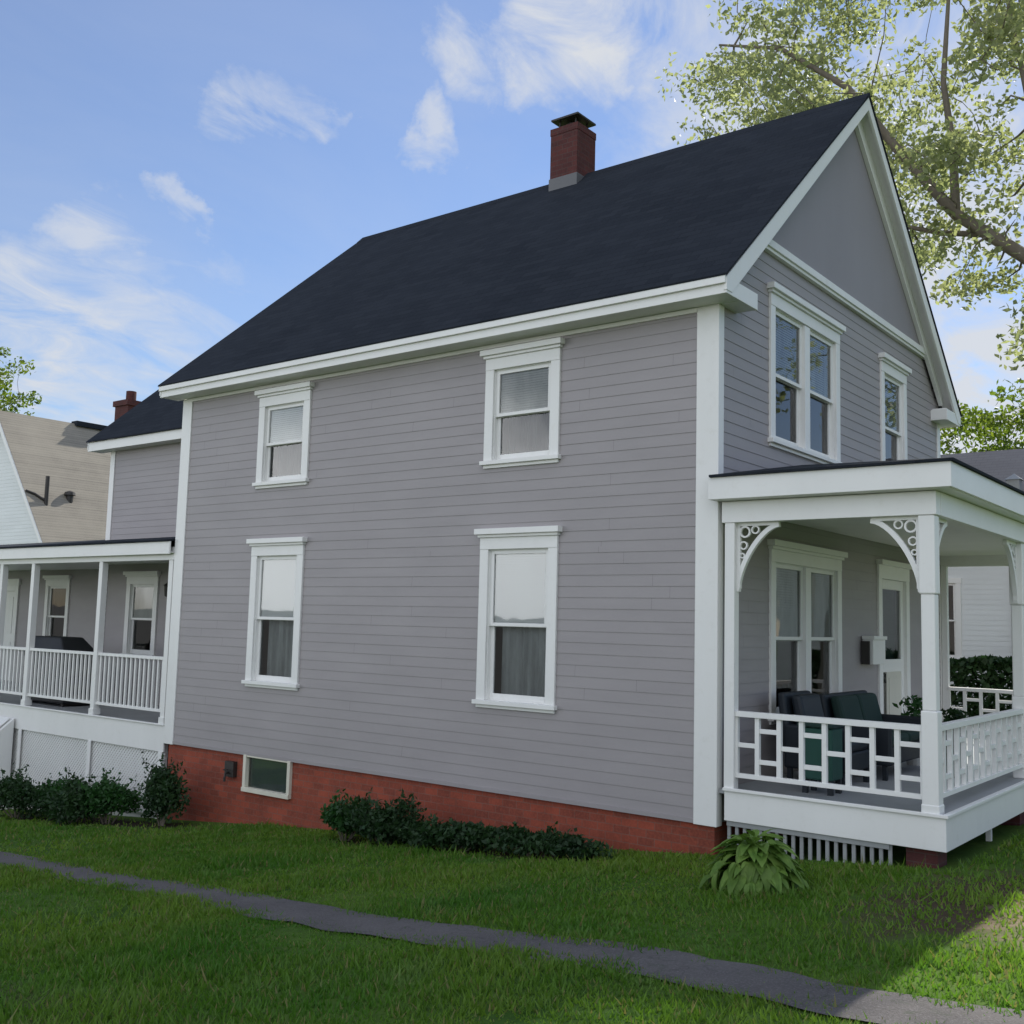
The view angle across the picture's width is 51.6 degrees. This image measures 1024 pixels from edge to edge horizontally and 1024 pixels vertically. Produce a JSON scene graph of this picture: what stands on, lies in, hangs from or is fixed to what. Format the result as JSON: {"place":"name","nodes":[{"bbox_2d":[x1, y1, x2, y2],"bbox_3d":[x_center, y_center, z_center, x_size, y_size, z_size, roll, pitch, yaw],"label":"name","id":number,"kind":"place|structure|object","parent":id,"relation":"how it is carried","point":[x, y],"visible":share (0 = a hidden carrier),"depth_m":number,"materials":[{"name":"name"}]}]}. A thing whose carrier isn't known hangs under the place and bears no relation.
{"place":"outdoors","nodes":[
{"label":"outdoors","id":0,"kind":"place"},
{"bbox_2d":[0,391,140,544],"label":"neighbour house","id":1,"kind":"structure","parent":0,"point":[54,480],"depth_m":37.84,"materials":[{"name":"beige wood"}]},
{"bbox_2d":[0,808,1023,1023],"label":"lawn ground","id":2,"kind":"structure","parent":0,"point":[977,845],"depth_m":7.33,"materials":[{"name":"green plant"}]},
{"bbox_2d":[0,347,41,415],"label":"leafy tree","id":3,"kind":"object","parent":2,"relation":"on","point":[12,400],"visible":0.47,"depth_m":55.01,"materials":[{"name":"green plant"}]},
{"bbox_2d":[0,763,63,818],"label":"shrub","id":4,"kind":"object","parent":2,"relation":"on","point":[19,792],"visible":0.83,"depth_m":17.10,"materials":[{"name":"green plant"}]},
{"bbox_2d":[31,775,90,820],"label":"shrub","id":5,"kind":"object","parent":2,"relation":"on","point":[54,786],"visible":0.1,"depth_m":16.95,"materials":[{"name":"green plant"}]},
{"bbox_2d":[37,766,97,825],"bbox_3d":[-6.816,4.353,16.182,1.213,0.924,0.806,0,-6,13],"label":"shrub","id":6,"kind":"object","parent":2,"relation":"on","point":[69,803],"visible":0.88,"depth_m":16.01,"materials":[{"name":"green plant"}]},
{"bbox_2d":[77,767,145,823],"bbox_3d":[-6.117,4.352,16.087,1.280,0.833,0.907,-3,-8,38],"label":"shrub","id":7,"kind":"object","parent":2,"relation":"on","point":[105,797],"visible":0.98,"depth_m":15.88,"materials":[{"name":"green plant"}]},
{"bbox_2d":[123,751,197,825],"bbox_3d":[-5.083,4.069,15.485,1.129,1.104,0.903,-3,-8,38],"label":"shrub","id":8,"kind":"object","parent":2,"relation":"on","point":[163,792],"visible":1,"depth_m":15.41,"materials":[{"name":"green plant"}]},
{"bbox_2d":[320,788,373,840],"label":"shrub","id":9,"kind":"object","parent":2,"relation":"on","point":[331,818],"visible":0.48,"depth_m":12.94,"materials":[{"name":"green plant"}]},
{"bbox_2d":[336,786,431,844],"bbox_3d":[-1.553,3.612,12.498,1.316,0.716,0.833,0,-6,11],"label":"shrub","id":10,"kind":"object","parent":2,"relation":"on","point":[378,821],"visible":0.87,"depth_m":12.42,"materials":[{"name":"green plant"}]},
{"bbox_2d":[392,813,513,852],"bbox_3d":[-0.605,3.591,11.742,1.726,0.436,0.676,-3,-8,38],"label":"shrub","id":11,"kind":"object","parent":2,"relation":"on","point":[469,835],"visible":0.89,"depth_m":11.67,"materials":[{"name":"green plant"}]},
{"bbox_2d":[0,92,1023,868],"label":"house","id":12,"kind":"structure","parent":2,"relation":"on","point":[618,506],"depth_m":13.51,"materials":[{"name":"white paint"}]},
{"bbox_2d":[1,591,14,679],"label":"door","id":13,"kind":"structure","parent":12,"relation":"in","point":[9,611],"depth_m":26.27,"materials":[{"name":"white paint"}]},
{"bbox_2d":[42,575,71,635],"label":"window","id":14,"kind":"structure","parent":12,"relation":"in","point":[53,582],"depth_m":25.11,"materials":[{"name":"white paint"}]},
{"bbox_2d":[21,636,93,706],"bbox_3d":[-8.548,2.995,20.069,1.632,1.260,0.710,-3,-8,38],"label":"covered grill","id":15,"kind":"object","parent":12,"relation":"on","point":[65,643],"visible":0.36,"depth_m":19.74,"materials":[{"name":"fabric"}]},
{"bbox_2d":[119,571,160,659],"bbox_3d":[-7.238,2.014,20.750,1.160,1.700,0.230,-3,-8,38],"label":"window","id":16,"kind":"structure","parent":12,"relation":"in","point":[139,583],"depth_m":20.84,"materials":[{"name":"white paint"}]},
{"bbox_2d":[164,581,167,596],"bbox_3d":[-6.482,1.443,20.050,0.160,0.329,0.225,-3,-8,38],"label":"wall lantern","id":17,"kind":"object","parent":12,"relation":"attached to","point":[165,589],"depth_m":19.97,"materials":[{"name":"metal"}]},
{"bbox_2d":[241,754,292,799],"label":"basement window","id":18,"kind":"structure","parent":12,"relation":"in","point":[265,776],"depth_m":15.09,"materials":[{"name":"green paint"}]},
{"bbox_2d":[241,537,307,690],"bbox_3d":[-3.369,1.458,15.305,1.240,2.150,0.317,-3,-8,38],"label":"window","id":19,"kind":"structure","parent":12,"relation":"in","point":[284,556],"depth_m":15.37,"materials":[{"name":"white paint"}]},
{"bbox_2d":[252,381,314,488],"bbox_3d":[-3.298,-1.093,15.570,1.230,1.480,0.317,-3,-8,38],"label":"window","id":20,"kind":"structure","parent":12,"relation":"in","point":[293,453],"depth_m":15.61,"materials":[{"name":"white paint"}]},
{"bbox_2d":[471,525,562,713],"bbox_3d":[0.100,1.266,12.621,1.260,2.150,0.317,-3,-8,38],"label":"window","id":21,"kind":"structure","parent":12,"relation":"in","point":[528,675],"depth_m":12.66,"materials":[{"name":"white paint"}]},
{"bbox_2d":[479,337,564,468],"bbox_3d":[0.163,-1.284,12.892,1.230,1.480,0.317,-3,-8,38],"label":"window","id":22,"kind":"structure","parent":12,"relation":"in","point":[533,437],"depth_m":12.92,"materials":[{"name":"white paint"}]},
{"bbox_2d":[767,281,845,463],"bbox_3d":[3.627,-1.609,13.156,0.230,1.920,2.270,-3,-8,38],"label":"window","id":23,"kind":"structure","parent":12,"relation":"in","point":[807,322],"depth_m":13.09,"materials":[{"name":"white paint"}]},
{"bbox_2d":[767,539,847,724],"bbox_3d":[3.553,1.454,12.842,0.230,2.080,2.270,-3,-8,38],"label":"window","id":24,"kind":"structure","parent":12,"relation":"in","point":[803,625],"depth_m":12.79,"materials":[{"name":"white paint"}]},
{"bbox_2d":[797,722,844,795],"bbox_3d":[3.136,2.491,10.749,0.380,0.700,0.340,-3,-8,38],"label":"side table","id":25,"kind":"object","parent":12,"relation":"on","point":[813,751],"visible":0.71,"depth_m":10.64,"materials":[{"name":"teal fabric"}]},
{"bbox_2d":[778,690,869,784],"bbox_3d":[3.409,2.455,11.535,0.787,0.950,0.800,-3,-8,38],"label":"armchair","id":26,"kind":"object","parent":12,"relation":"on","point":[805,703],"visible":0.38,"depth_m":11.45,"materials":[{"name":"fabric"}]},
{"bbox_2d":[819,690,920,780],"bbox_3d":[4.298,2.609,12.543,0.846,0.900,1.500,-3,-8,38],"label":"loveseat","id":27,"kind":"object","parent":12,"relation":"on","point":[860,705],"visible":0.45,"depth_m":12.34,"materials":[{"name":"fabric"}]},
{"bbox_2d":[861,636,886,664],"bbox_3d":[4.916,1.873,14.378,0.170,0.380,0.550,-3,-8,38],"label":"mailbox","id":28,"kind":"object","parent":12,"relation":"attached to","point":[872,650],"visible":1,"depth_m":14.20,"materials":[{"name":"white paint"}]},
{"bbox_2d":[882,589,896,713],"bbox_3d":[5.382,2.184,15.358,0.040,2.390,1.040,-3,-8,38],"label":"inner door","id":29,"kind":"structure","parent":12,"relation":"in","point":[889,596],"depth_m":15.58,"materials":[{"name":"white wood"}]},
{"bbox_2d":[882,579,904,714],"bbox_3d":[5.493,2.168,15.274,0.100,2.370,1.040,-3,-8,38],"label":"door","id":30,"kind":"structure","parent":12,"relation":"in","point":[893,669],"depth_m":15.41,"materials":[{"name":"white paint"}]},
{"bbox_2d":[878,352,911,460],"bbox_3d":[5.635,-1.286,15.729,0.230,1.920,1.230,-3,-8,38],"label":"window","id":31,"kind":"structure","parent":12,"relation":"in","point":[893,372],"depth_m":15.90,"materials":[{"name":"white paint"}]},
{"bbox_2d":[892,695,922,765],"bbox_3d":[5.072,2.720,13.277,0.481,0.872,0.521,-3,-8,38],"label":"planter","id":32,"kind":"object","parent":12,"relation":"on","point":[916,704],"visible":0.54,"depth_m":13.24,"materials":[{"name":"white paint"}]},
{"bbox_2d":[940,706,970,772],"bbox_3d":[5.099,2.639,12.185,0.449,0.807,0.456,-3,-8,38],"label":"planter","id":33,"kind":"object","parent":12,"relation":"on","point":[957,715],"visible":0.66,"depth_m":12.15,"materials":[{"name":"plant"}]},
{"bbox_2d":[481,821,615,859],"bbox_3d":[0.340,3.460,11.080,1.676,0.405,0.718,-3,-8,38],"label":"shrub","id":34,"kind":"object","parent":2,"relation":"on","point":[522,840],"visible":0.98,"depth_m":11.00,"materials":[{"name":"green plant"}]},
{"bbox_2d":[698,828,813,895],"bbox_3d":[2.043,2.966,8.885,0.939,0.621,0.966,-3,-8,38],"label":"hosta","id":35,"kind":"object","parent":2,"relation":"on","point":[769,864],"visible":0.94,"depth_m":8.69,"materials":[{"name":"green plant"}]},
{"bbox_2d":[654,0,1023,393],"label":"maple tree","id":36,"kind":"object","parent":2,"relation":"on","point":[953,150],"visible":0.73,"depth_m":21.95,"materials":[{"name":"green plant"}]},
{"bbox_2d":[950,654,1012,739],"bbox_3d":[10.389,4.112,22.275,10.182,2.396,1.575,-3,-8,38],"label":"hedge","id":37,"kind":"object","parent":2,"relation":"on","point":[992,666],"visible":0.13,"depth_m":22.07,"materials":[{"name":"green plant"}]},
{"bbox_2d":[940,449,1023,736],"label":"neighbour house","id":38,"kind":"structure","parent":2,"relation":"on","point":[979,613],"depth_m":26.47,"materials":[{"name":"grey"}]},
{"bbox_2d":[948,578,961,658],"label":"window","id":39,"kind":"structure","parent":38,"relation":"in","point":[955,582],"depth_m":26.65,"materials":[{"name":"white paint"}]},
{"bbox_2d":[940,378,1023,454],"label":"leafy tree","id":40,"kind":"object","parent":2,"relation":"on","point":[984,420],"visible":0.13,"depth_m":36.17,"materials":[{"name":"green plant"}]},
{"bbox_2d":[0,851,1023,1023],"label":"path","id":41,"kind":"structure","parent":0,"point":[727,974],"depth_m":6.55,"materials":[{"name":"concrete"}]},
{"bbox_2d":[0,0,1023,454],"label":"sky","id":42,"kind":"structure","parent":0,"point":[171,170],"materials":[{"name":"blue"}]}
]}

